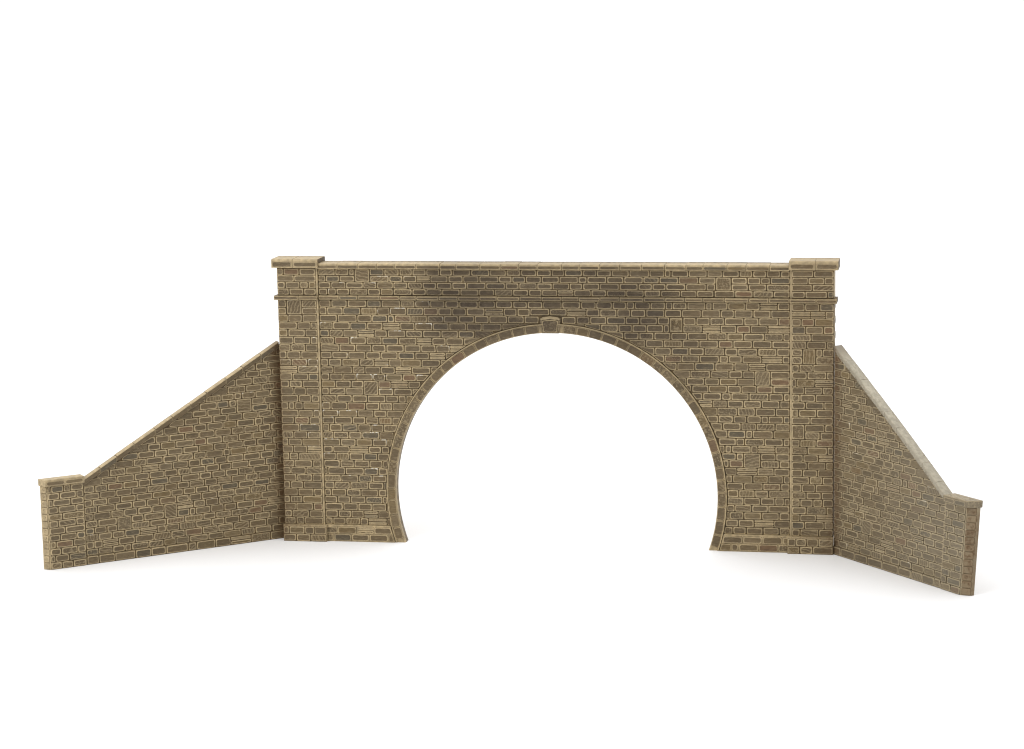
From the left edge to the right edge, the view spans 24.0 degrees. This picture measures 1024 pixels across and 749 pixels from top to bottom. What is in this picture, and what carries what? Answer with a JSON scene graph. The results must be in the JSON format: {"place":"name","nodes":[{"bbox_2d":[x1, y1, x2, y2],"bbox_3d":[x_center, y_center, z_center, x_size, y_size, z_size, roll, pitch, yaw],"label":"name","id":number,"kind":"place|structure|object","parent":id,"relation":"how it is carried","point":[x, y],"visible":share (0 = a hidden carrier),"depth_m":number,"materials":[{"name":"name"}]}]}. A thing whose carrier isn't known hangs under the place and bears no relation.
{"place":"outdoors","nodes":[
{"label":"outdoors","id":0,"kind":"place"},
{"bbox_2d":[0,0,1023,748],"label":"ground","id":1,"kind":"structure","parent":0,"point":[554,570],"depth_m":13.46,"materials":[{"name":"white"}]},
{"bbox_2d":[38,341,284,569],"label":"wing wall","id":2,"kind":"structure","parent":1,"relation":"on","point":[204,470],"depth_m":8.60,"materials":[{"name":"brick"}]},
{"bbox_2d":[271,256,839,554],"bbox_3d":[0.146,0.100,8.559,2.015,1.033,0.114,1,10,11],"label":"tunnel portal","id":3,"kind":"object","parent":1,"relation":"on","point":[739,357],"visible":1,"depth_m":8.47,"materials":[{"name":"brick"}]},
{"bbox_2d":[833,345,982,595],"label":"wing wall","id":4,"kind":"structure","parent":1,"relation":"on","point":[901,509],"depth_m":8.11,"materials":[{"name":"brick"}]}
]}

